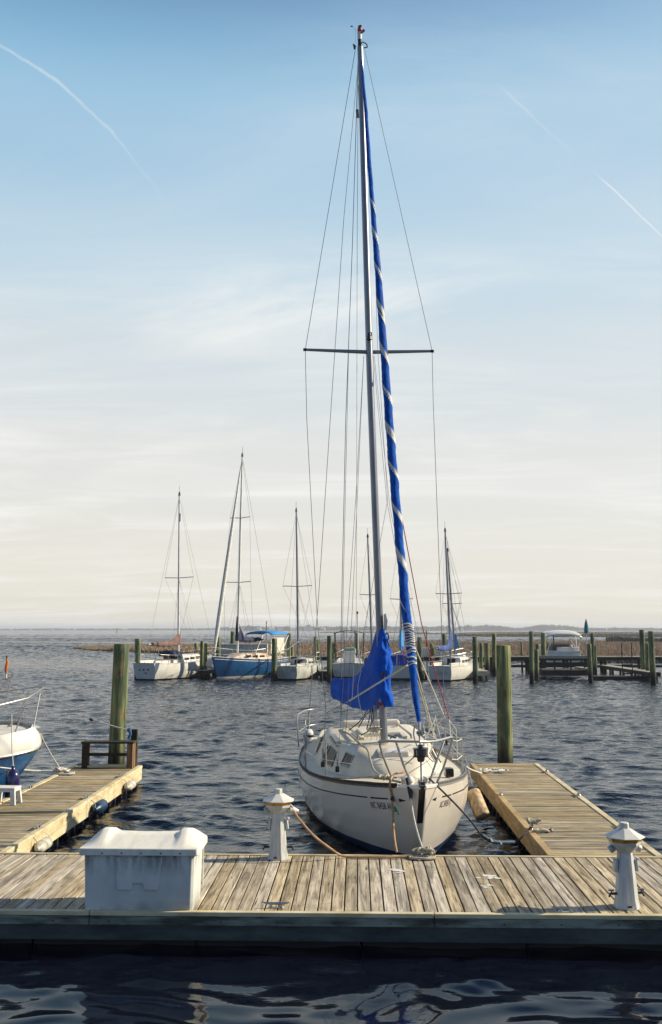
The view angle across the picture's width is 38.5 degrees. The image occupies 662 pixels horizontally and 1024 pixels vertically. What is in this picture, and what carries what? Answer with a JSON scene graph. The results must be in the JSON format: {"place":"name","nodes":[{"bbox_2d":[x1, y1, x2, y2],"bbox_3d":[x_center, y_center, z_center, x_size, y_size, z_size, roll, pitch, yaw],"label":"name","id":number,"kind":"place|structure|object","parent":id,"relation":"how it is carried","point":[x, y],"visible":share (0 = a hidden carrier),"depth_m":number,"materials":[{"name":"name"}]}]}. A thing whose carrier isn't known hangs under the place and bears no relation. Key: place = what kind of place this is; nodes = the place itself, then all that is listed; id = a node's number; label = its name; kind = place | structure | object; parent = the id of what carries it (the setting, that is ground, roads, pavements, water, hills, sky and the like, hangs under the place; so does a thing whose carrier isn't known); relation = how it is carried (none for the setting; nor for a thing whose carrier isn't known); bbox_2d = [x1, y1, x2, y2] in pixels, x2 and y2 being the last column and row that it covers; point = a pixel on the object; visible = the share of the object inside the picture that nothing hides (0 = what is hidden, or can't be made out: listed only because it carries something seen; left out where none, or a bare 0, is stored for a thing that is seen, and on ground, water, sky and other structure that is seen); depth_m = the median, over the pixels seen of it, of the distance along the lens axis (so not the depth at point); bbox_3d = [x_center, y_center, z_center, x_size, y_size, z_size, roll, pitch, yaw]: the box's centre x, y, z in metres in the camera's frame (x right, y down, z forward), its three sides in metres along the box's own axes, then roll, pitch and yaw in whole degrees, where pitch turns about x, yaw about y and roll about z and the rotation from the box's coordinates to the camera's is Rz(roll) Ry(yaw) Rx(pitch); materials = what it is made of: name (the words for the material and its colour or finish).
{"place":"outdoors","nodes":[
{"label":"outdoors","id":0,"kind":"place"},
{"bbox_2d":[220,630,375,630],"bbox_3d":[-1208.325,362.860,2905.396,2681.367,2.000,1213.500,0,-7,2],"label":"beach","id":1,"kind":"structure","parent":0,"point":[294,630],"depth_m":2287.74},
{"bbox_2d":[0,630,661,1023],"bbox_3d":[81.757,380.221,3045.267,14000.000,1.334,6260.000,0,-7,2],"label":"water","id":2,"kind":"structure","parent":0,"point":[218,760],"depth_m":18.83,"materials":[{"name":"blue liquid"}]},
{"bbox_2d":[4,656,8,677],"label":"marker buoy","id":3,"kind":"object","parent":2,"relation":"in","point":[6,666],"visible":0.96,"depth_m":69.70,"materials":[{"name":"orange plastic"}]},
{"bbox_2d":[0,676,43,796],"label":"cruising boat","id":4,"kind":"object","parent":2,"relation":"on","point":[26,740],"visible":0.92,"depth_m":18.94,"materials":[{"name":"plastic"}]},
{"bbox_2d":[5,714,19,797],"bbox_3d":[-5.934,4.634,17.744,0.265,1.650,0.289,0,-7,2],"label":"boat fender","id":5,"kind":"object","parent":4,"relation":"hanging from","point":[12,776],"visible":0.68,"depth_m":17.61,"materials":[{"name":"blue plastic"}]},
{"bbox_2d":[0,767,53,770],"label":"mooring line","id":6,"kind":"object","parent":4,"relation":"attached to","point":[28,770],"visible":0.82,"depth_m":20.06,"materials":[{"name":"white fabric"}]},
{"bbox_2d":[40,733,59,767],"bbox_3d":[-6.030,5.123,20.246,0.159,0.892,0.818,-3,-7,20],"label":"mooring line","id":7,"kind":"object","parent":4,"relation":"attached to","point":[49,751],"visible":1,"depth_m":20.39,"materials":[{"name":"white fabric"}]},
{"bbox_2d":[0,765,141,851],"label":"floating dock","id":8,"kind":"object","parent":2,"relation":"on","point":[57,806],"visible":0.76,"depth_m":17.12,"materials":[{"name":"brown wood"}]},
{"bbox_2d":[0,785,21,805],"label":"step stool","id":9,"kind":"object","parent":8,"relation":"on","point":[14,791],"visible":1,"depth_m":16.93,"materials":[{"name":"white plastic"}]},
{"bbox_2d":[30,831,52,851],"bbox_3d":[-4.443,5.047,14.569,0.243,0.294,0.620,0,-7,2],"label":"boat fender","id":10,"kind":"object","parent":8,"relation":"hanging from","point":[43,844],"visible":0.98,"depth_m":14.40,"materials":[{"name":"white plastic"}]},
{"bbox_2d":[54,767,74,774],"bbox_3d":[-5.742,5.579,20.478,0.498,0.131,0.422,0,-7,2],"label":"rope coil","id":11,"kind":"object","parent":8,"relation":"on","point":[63,770],"visible":1,"depth_m":20.43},
{"bbox_2d":[91,793,107,813],"bbox_3d":[-4.342,5.443,17.703,0.277,0.310,0.660,0,-7,2],"label":"boat fender","id":12,"kind":"object","parent":8,"relation":"hanging from","point":[99,806],"visible":1,"depth_m":17.50,"materials":[{"name":"blue plastic"}]},
{"bbox_2d":[81,729,137,768],"bbox_3d":[-5.027,5.421,21.549,1.189,0.930,0.450,0,-7,2],"label":"bench frame","id":13,"kind":"object","parent":8,"relation":"on","point":[131,754],"visible":0.93,"depth_m":21.36,"materials":[{"name":"brown wood"}]},
{"bbox_2d":[83,718,131,739],"bbox_3d":[-5.129,4.968,21.762,1.248,0.479,0.112,-2,-7,15],"label":"boathook","id":14,"kind":"object","parent":13,"relation":"on","point":[128,730],"visible":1,"depth_m":21.69,"materials":[{"name":"white metal"}]},
{"bbox_2d":[123,776,135,790],"bbox_3d":[-4.290,5.737,20.129,0.252,0.298,0.620,0,-7,2],"label":"boat fender","id":15,"kind":"object","parent":8,"relation":"attached to","point":[129,785],"visible":1,"depth_m":19.92,"materials":[{"name":"white plastic"}]},
{"bbox_2d":[108,644,128,763],"bbox_3d":[-4.945,4.972,22.041,0.388,3.783,0.395,1,-7,2],"label":"piling","id":16,"kind":"object","parent":2,"relation":"in","point":[118,713],"visible":0.69,"depth_m":21.97,"materials":[{"name":"green wood"}]},
{"bbox_2d":[134,639,140,679],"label":"piling","id":17,"kind":"object","parent":2,"relation":"in","point":[137,650],"visible":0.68,"depth_m":67.02,"materials":[{"name":"green wood"}]},
{"bbox_2d":[133,489,213,679],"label":"sailboat","id":18,"kind":"object","parent":2,"relation":"on","point":[175,664],"visible":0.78,"depth_m":68.48,"materials":[{"name":"white plastic"}]},
{"bbox_2d":[194,643,197,653],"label":"piling","id":19,"kind":"object","parent":2,"relation":"in","point":[195,647],"visible":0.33,"depth_m":75.44,"materials":[{"name":"green wood"}]},
{"bbox_2d":[199,641,203,678],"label":"piling","id":20,"kind":"object","parent":2,"relation":"in","point":[201,657],"visible":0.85,"depth_m":67.90,"materials":[{"name":"green wood"}]},
{"bbox_2d":[203,643,206,677],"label":"piling","id":21,"kind":"object","parent":2,"relation":"in","point":[205,656],"visible":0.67,"depth_m":68.88,"materials":[{"name":"green wood"}]},
{"bbox_2d":[197,666,215,678],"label":"finger pier","id":22,"kind":"structure","parent":2,"relation":"on","point":[208,671],"depth_m":67.46,"materials":[{"name":"grey wood"}]},
{"bbox_2d":[215,637,220,656],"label":"piling","id":23,"kind":"object","parent":2,"relation":"in","point":[218,646],"visible":0.34,"depth_m":75.35,"materials":[{"name":"green wood"}]},
{"bbox_2d":[230,631,234,643],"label":"piling","id":24,"kind":"object","parent":2,"relation":"in","point":[232,638],"visible":0.32,"depth_m":82.39,"materials":[{"name":"green wood"}]},
{"bbox_2d":[212,449,288,679],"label":"sailboat","id":25,"kind":"object","parent":2,"relation":"on","point":[238,665],"visible":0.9,"depth_m":68.99,"materials":[{"name":"blue paint"}]},
{"bbox_2d":[221,644,267,655],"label":"railing","id":26,"kind":"object","parent":25,"relation":"attached to","point":[262,647],"visible":0.61,"depth_m":79.27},
{"bbox_2d":[271,638,276,679],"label":"piling","id":27,"kind":"object","parent":2,"relation":"in","point":[274,661],"visible":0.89,"depth_m":65.72,"materials":[{"name":"green wood"}]},
{"bbox_2d":[287,633,290,662],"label":"piling","id":28,"kind":"object","parent":2,"relation":"in","point":[288,646],"visible":0.51,"depth_m":78.22,"materials":[{"name":"green wood"}]},
{"bbox_2d":[277,508,320,680],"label":"sailboat","id":29,"kind":"object","parent":2,"relation":"on","point":[299,668],"visible":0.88,"depth_m":68.09,"materials":[{"name":"white plastic"}]},
{"bbox_2d":[314,637,316,659],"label":"piling","id":30,"kind":"object","parent":2,"relation":"in","point":[315,642],"visible":0.41,"depth_m":78.16,"materials":[{"name":"green wood"}]},
{"bbox_2d":[319,665,332,679],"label":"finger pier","id":31,"kind":"structure","parent":2,"relation":"on","point":[323,669],"depth_m":66.55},
{"bbox_2d":[327,636,331,680],"bbox_3d":[-0.114,10.300,64.752,0.362,3.690,0.356,0,-7,2],"label":"piling","id":32,"kind":"object","parent":2,"relation":"in","point":[329,658],"visible":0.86,"depth_m":64.66,"materials":[{"name":"green wood"}]},
{"bbox_2d":[0,852,661,950],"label":"floating dock","id":33,"kind":"object","parent":2,"relation":"on","point":[464,901],"visible":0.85,"depth_m":10.73,"materials":[{"name":"brown wood"}]},
{"bbox_2d":[79,827,206,909],"bbox_3d":[-2.132,4.051,10.850,1.334,0.823,0.703,0,-7,2],"label":"dock box","id":34,"kind":"object","parent":33,"relation":"on","point":[141,870],"visible":1,"depth_m":10.55,"materials":[{"name":"white plastic"}]},
{"bbox_2d":[262,902,288,908],"bbox_3d":[-0.619,4.410,10.639,0.303,0.079,0.055,0,-7,2],"label":"dock cleat","id":35,"kind":"object","parent":33,"relation":"on","point":[271,904],"visible":1,"depth_m":10.63,"materials":[{"name":"metal"}]},
{"bbox_2d":[263,788,298,860],"bbox_3d":[-0.722,4.265,12.999,0.420,0.925,0.420,7,-10,-43],"label":"power pedestal","id":36,"kind":"object","parent":33,"relation":"on","point":[278,803],"visible":1,"depth_m":12.91,"materials":[{"name":"white plastic"}]},
{"bbox_2d":[293,810,418,858],"bbox_3d":[0.347,4.386,12.928,1.762,0.663,0.160,1,-7,-4],"label":"shore cable","id":37,"kind":"object","parent":36,"relation":"attached to","point":[336,852],"visible":0.99,"depth_m":12.89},
{"bbox_2d":[409,854,435,859],"bbox_3d":[1.241,4.692,12.896,0.375,0.041,0.219,0,-7,2],"label":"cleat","id":38,"kind":"object","parent":33,"relation":"on","point":[423,857],"visible":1,"depth_m":12.84,"materials":[{"name":"silver metal"}]},
{"bbox_2d":[552,906,578,912],"bbox_3d":[2.586,4.389,10.470,0.303,0.079,0.055,0,-7,2],"label":"dock cleat","id":39,"kind":"object","parent":33,"relation":"on","point":[560,908],"visible":1,"depth_m":10.46,"materials":[{"name":"metal"}]},
{"bbox_2d":[604,821,644,910],"bbox_3d":[3.329,3.985,10.730,0.432,0.925,0.420,1,-7,-6],"label":"power pedestal","id":40,"kind":"object","parent":33,"relation":"on","point":[624,839],"visible":1,"depth_m":10.64,"materials":[{"name":"white plastic"}]},
{"bbox_2d":[332,643,334,676],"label":"piling","id":41,"kind":"object","parent":2,"relation":"in","point":[333,651],"visible":0.38,"depth_m":71.13,"materials":[{"name":"green wood"}]},
{"bbox_2d":[332,626,366,677],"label":"motorboat","id":42,"kind":"object","parent":2,"relation":"on","point":[348,659],"visible":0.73,"depth_m":70.50,"materials":[{"name":"white plastic"}]},
{"bbox_2d":[355,633,357,656],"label":"piling","id":43,"kind":"object","parent":2,"relation":"in","point":[356,647],"visible":0.3,"depth_m":83.02,"materials":[{"name":"green wood"}]},
{"bbox_2d":[360,530,375,661],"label":"sailboat","id":44,"kind":"object","parent":2,"relation":"on","point":[370,604],"visible":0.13,"depth_m":74.55,"materials":[{"name":"white plastic"}]},
{"bbox_2d":[297,25,467,854],"bbox_3d":[0.822,-1.762,18.765,3.104,16.148,9.072,-1,-7,-4],"label":"sailboat","id":45,"kind":"object","parent":2,"relation":"on","point":[347,769],"visible":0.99,"depth_m":16.64,"materials":[{"name":"white"}]},
{"bbox_2d":[316,735,327,760],"bbox_3d":[-0.178,4.700,18.910,0.171,0.366,1.456,-1,-7,-4],"label":"cabin window","id":46,"kind":"structure","parent":45,"relation":"in","point":[322,738],"depth_m":19.44,"materials":[{"name":"black plastic"}]},
{"bbox_2d":[323,745,336,766],"bbox_3d":[-0.003,4.566,17.713,0.163,0.340,0.794,2,-7,-13],"label":"cabin window","id":47,"kind":"structure","parent":45,"relation":"in","point":[331,753],"depth_m":17.68,"materials":[{"name":"black plastic"}]},
{"bbox_2d":[389,771,404,852],"bbox_3d":[0.946,4.345,13.904,0.218,0.915,1.522,-1,-7,10],"label":"shore cable","id":48,"kind":"object","parent":45,"relation":"hanging from","point":[392,810],"visible":0.95,"depth_m":13.87,"materials":[{"name":"rubber"}]},
{"bbox_2d":[464,757,489,820],"bbox_3d":[2.642,5.023,17.221,0.276,1.086,0.580,3,-8,-23],"label":"boat fender","id":49,"kind":"object","parent":45,"relation":"hanging from","point":[478,806],"visible":0.91,"depth_m":17.07,"materials":[{"name":"plastic"}]},
{"bbox_2d":[390,562,416,679],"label":"sailboat","id":50,"kind":"object","parent":2,"relation":"on","point":[399,661],"visible":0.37,"depth_m":66.53,"materials":[{"name":"white plastic"}]},
{"bbox_2d":[417,637,421,679],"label":"piling","id":51,"kind":"object","parent":2,"relation":"in","point":[419,664],"visible":0.61,"depth_m":66.97,"materials":[{"name":"green wood"}]},
{"bbox_2d":[422,667,427,678],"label":"finger pier","id":52,"kind":"structure","parent":2,"relation":"on","point":[423,672],"depth_m":66.98,"materials":[{"name":"grey wood"}]},
{"bbox_2d":[426,630,427,667],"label":"piling","id":53,"kind":"object","parent":2,"relation":"in","point":[426,647],"visible":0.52,"depth_m":86.75,"materials":[{"name":"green wood"}]},
{"bbox_2d":[429,644,433,664],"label":"piling","id":54,"kind":"object","parent":2,"relation":"in","point":[431,650],"visible":0.43,"depth_m":78.85,"materials":[{"name":"green wood"}]},
{"bbox_2d":[442,634,445,645],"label":"piling","id":55,"kind":"object","parent":2,"relation":"in","point":[443,639],"visible":0.31,"depth_m":81.88,"materials":[{"name":"green wood"}]},
{"bbox_2d":[428,521,472,681],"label":"sailboat","id":56,"kind":"object","parent":2,"relation":"on","point":[456,668],"visible":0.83,"depth_m":66.71,"materials":[{"name":"white plastic"}]},
{"bbox_2d":[286,656,661,672],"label":"wooden pier","id":57,"kind":"structure","parent":2,"relation":"in","point":[601,659],"depth_m":77.91,"materials":[{"name":"brown wood"}]},
{"bbox_2d":[422,648,429,655],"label":"storage locker","id":58,"kind":"object","parent":57,"relation":"on","point":[425,651],"visible":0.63,"depth_m":78.83,"materials":[{"name":"grey plastic"}]},
{"bbox_2d":[472,637,477,682],"bbox_3d":[9.569,10.111,63.003,0.354,3.636,0.357,0,-7,2],"label":"piling","id":59,"kind":"object","parent":2,"relation":"in","point":[475,659],"visible":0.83,"depth_m":62.91,"materials":[{"name":"green wood"}]},
{"bbox_2d":[472,668,488,679],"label":"finger pier","id":60,"kind":"structure","parent":2,"relation":"on","point":[482,672],"depth_m":65.88,"materials":[{"name":"grey wood"}]},
{"bbox_2d":[479,643,482,676],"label":"piling","id":61,"kind":"object","parent":2,"relation":"in","point":[481,655],"visible":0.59,"depth_m":70.82,"materials":[{"name":"green wood"}]},
{"bbox_2d":[484,643,489,673],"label":"piling","id":62,"kind":"object","parent":2,"relation":"in","point":[486,657],"visible":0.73,"depth_m":74.69,"materials":[{"name":"green wood"}]},
{"bbox_2d":[492,634,495,675],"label":"piling","id":63,"kind":"object","parent":2,"relation":"in","point":[493,654],"visible":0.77,"depth_m":72.76,"materials":[{"name":"green wood"}]},
{"bbox_2d":[496,645,512,762],"bbox_3d":[4.101,5.038,22.411,0.374,3.742,0.368,0,-7,2],"label":"piling","id":64,"kind":"object","parent":2,"relation":"in","point":[504,713],"visible":0.69,"depth_m":22.34,"materials":[{"name":"green wood"}]},
{"bbox_2d":[521,642,522,670],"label":"piling","id":65,"kind":"object","parent":2,"relation":"in","point":[521,655],"visible":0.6,"depth_m":80.66,"materials":[{"name":"green wood"}]},
{"bbox_2d":[529,631,533,682],"bbox_3d":[13.195,9.857,62.433,0.316,4.000,0.311,0,-7,2],"label":"piling","id":66,"kind":"object","parent":2,"relation":"in","point":[531,659],"visible":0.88,"depth_m":62.36,"materials":[{"name":"green wood"}]},
{"bbox_2d":[534,649,538,679],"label":"piling","id":67,"kind":"object","parent":2,"relation":"in","point":[536,664],"visible":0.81,"depth_m":66.72,"materials":[{"name":"green wood"}]},
{"bbox_2d":[541,633,545,667],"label":"piling","id":68,"kind":"object","parent":2,"relation":"in","point":[543,644],"visible":0.59,"depth_m":78.64,"materials":[{"name":"green wood"}]},
{"bbox_2d":[539,630,581,661],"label":"motorboat","id":69,"kind":"object","parent":2,"relation":"on","point":[560,649],"visible":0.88,"depth_m":83.12,"materials":[{"name":"white plastic"}]},
{"bbox_2d":[539,656,587,675],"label":"boat lift","id":70,"kind":"object","parent":2,"relation":"on","point":[575,671],"visible":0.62,"depth_m":68.75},
{"bbox_2d":[584,620,588,646],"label":"closed umbrella","id":71,"kind":"object","parent":70,"relation":"on","point":[586,630],"visible":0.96,"depth_m":69.39,"materials":[{"name":"teal fabric"}]},
{"bbox_2d":[470,763,661,855],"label":"floating dock","id":72,"kind":"object","parent":2,"relation":"on","point":[581,825],"visible":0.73,"depth_m":16.36,"materials":[{"name":"brown wood"}]},
{"bbox_2d":[476,767,507,772],"bbox_3d":[3.523,5.645,20.754,0.730,0.061,0.558,0,-7,2],"label":"rope coil","id":73,"kind":"object","parent":72,"relation":"on","point":[494,770],"visible":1,"depth_m":20.70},
{"bbox_2d":[532,828,552,833],"bbox_3d":[3.251,4.898,14.588,0.358,0.076,0.138,1,-7,-11],"label":"rope coil","id":74,"kind":"object","parent":72,"relation":"on","point":[542,830],"visible":1,"depth_m":14.54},
{"bbox_2d":[587,644,592,682],"bbox_3d":[17.269,10.379,63.267,0.321,3.170,0.319,-1,-7,1],"label":"piling","id":75,"kind":"object","parent":2,"relation":"in","point":[589,662],"visible":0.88,"depth_m":63.18,"materials":[{"name":"green wood"}]},
{"bbox_2d":[590,633,594,672],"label":"piling","id":76,"kind":"object","parent":2,"relation":"in","point":[592,641],"visible":0.46,"depth_m":76.57,"materials":[{"name":"green wood"}]},
{"bbox_2d":[594,646,596,674],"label":"piling","id":77,"kind":"object","parent":2,"relation":"in","point":[595,657],"visible":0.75,"depth_m":70.63,"materials":[{"name":"green wood"}]},
{"bbox_2d":[593,675,645,679],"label":"walkway float","id":78,"kind":"object","parent":2,"relation":"on","point":[596,677],"visible":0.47,"depth_m":66.56,"materials":[{"name":"grey wood"}]},
{"bbox_2d":[621,643,632,675],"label":"ladder","id":79,"kind":"object","parent":78,"relation":"on","point":[627,658],"visible":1,"depth_m":67.83,"materials":[{"name":"grey metal"}]},
{"bbox_2d":[600,665,660,680],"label":"finger pier","id":80,"kind":"structure","parent":2,"relation":"on","point":[613,668],"depth_m":70.27,"materials":[{"name":"grey wood"}]},
{"bbox_2d":[639,630,645,675],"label":"piling","id":81,"kind":"object","parent":2,"relation":"in","point":[642,648],"visible":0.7,"depth_m":68.59,"materials":[{"name":"green wood"}]},
{"bbox_2d":[645,643,649,679],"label":"piling","id":82,"kind":"object","parent":2,"relation":"in","point":[647,656],"visible":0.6,"depth_m":66.57,"materials":[{"name":"green wood"}]},
{"bbox_2d":[648,631,656,684],"bbox_3d":[20.574,9.647,60.749,0.377,4.004,0.378,-1,-7,1],"label":"piling","id":83,"kind":"object","parent":2,"relation":"in","point":[652,658],"visible":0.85,"depth_m":60.65,"materials":[{"name":"green wood"}]},
{"bbox_2d":[0,0,661,629],"label":"sky","id":84,"kind":"structure","parent":0,"point":[167,167],"materials":[{"name":"blue"}]},
{"bbox_2d":[73,648,655,662],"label":"marsh ground","id":85,"kind":"structure","parent":0,"point":[268,655],"depth_m":132.49,"materials":[{"name":"brown plant"}]},
{"bbox_2d":[74,640,661,655],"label":"marsh grass","id":86,"kind":"structure","parent":85,"relation":"on","point":[608,648],"depth_m":158.90,"materials":[{"name":"brown plant"}]},
{"bbox_2d":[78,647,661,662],"bbox_3d":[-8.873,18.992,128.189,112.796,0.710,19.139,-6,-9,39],"label":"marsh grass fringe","id":87,"kind":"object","parent":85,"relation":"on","point":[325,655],"visible":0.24,"depth_m":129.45,"materials":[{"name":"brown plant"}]},
{"bbox_2d":[606,636,661,642],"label":"marsh brush","id":88,"kind":"object","parent":85,"relation":"on","point":[621,638],"visible":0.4,"depth_m":227.60,"materials":[{"name":"brown plant"}]},
{"bbox_2d":[319,632,427,632],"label":"tidal flat","id":89,"kind":"structure","parent":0,"point":[348,632],"depth_m":987.65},
{"bbox_2d":[328,631,428,632],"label":"flat grass","id":90,"kind":"structure","parent":0,"point":[374,632],"depth_m":980.50,"materials":[{"name":"brown plant"}]},
{"bbox_2d":[435,646,448,655],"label":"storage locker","id":91,"kind":"object","parent":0,"point":[437,652],"visible":0.41,"depth_m":78.80,"materials":[{"name":"grey plastic"}]},
{"bbox_2d":[384,630,661,630],"bbox_3d":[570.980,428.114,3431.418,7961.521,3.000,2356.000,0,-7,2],"label":"shore","id":92,"kind":"structure","parent":0,"point":[525,630],"depth_m":2334.73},
{"bbox_2d":[304,625,312,629],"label":"house","id":93,"kind":"structure","parent":92,"relation":"on","point":[308,628],"depth_m":2297.27,"materials":[{"name":"white"}]},
{"bbox_2d":[0,624,661,629],"bbox_3d":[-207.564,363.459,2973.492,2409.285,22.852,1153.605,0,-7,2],"label":"treeline","id":94,"kind":"object","parent":92,"relation":"on","point":[535,627],"visible":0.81,"depth_m":2448.85,"materials":[{"name":"green plant"}]},
{"bbox_2d":[414,632,661,633],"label":"flat grass","id":95,"kind":"structure","parent":0,"point":[534,633],"depth_m":685.35,"materials":[{"name":"brown plant"}]},
{"bbox_2d":[456,633,661,636],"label":"flat grass","id":96,"kind":"structure","parent":0,"point":[628,635],"depth_m":461.94,"materials":[{"name":"brown plant"}]},
{"bbox_2d":[469,636,655,636],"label":"tidal flat","id":97,"kind":"structure","parent":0,"point":[539,636],"depth_m":438.56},
{"bbox_2d":[464,631,661,632],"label":"flat grass","id":98,"kind":"structure","parent":0,"point":[576,631],"depth_m":902.36,"materials":[{"name":"brown plant"}]},
{"bbox_3d":[1.278,4.688,13.024,0.349,0.090,0.063,0,-7,2],"label":"dock cleat","id":99,"kind":"object","parent":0,"visible":0},
{"bbox_2d":[405,777,435,854],"bbox_3d":[1.154,4.281,13.401,0.304,0.910,0.937,3,-8,-20],"label":"mooring line","id":100,"kind":"object","parent":99,"relation":"attached to","point":[427,849],"visible":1,"depth_m":13.19,"materials":[{"name":"white fabric"}]},
{"bbox_3d":[3.113,4.904,14.770,0.055,0.079,0.303,0,-7,2],"label":"dock cleat","id":101,"kind":"object","parent":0,"visible":0},
{"bbox_2d":[428,777,540,844],"bbox_3d":[2.381,4.496,14.335,2.046,1.074,0.293,4,-8,-30],"label":"mooring line","id":102,"kind":"object","parent":101,"relation":"attached to","point":[532,821],"visible":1,"depth_m":14.21,"materials":[{"name":"fabric"}]}
]}

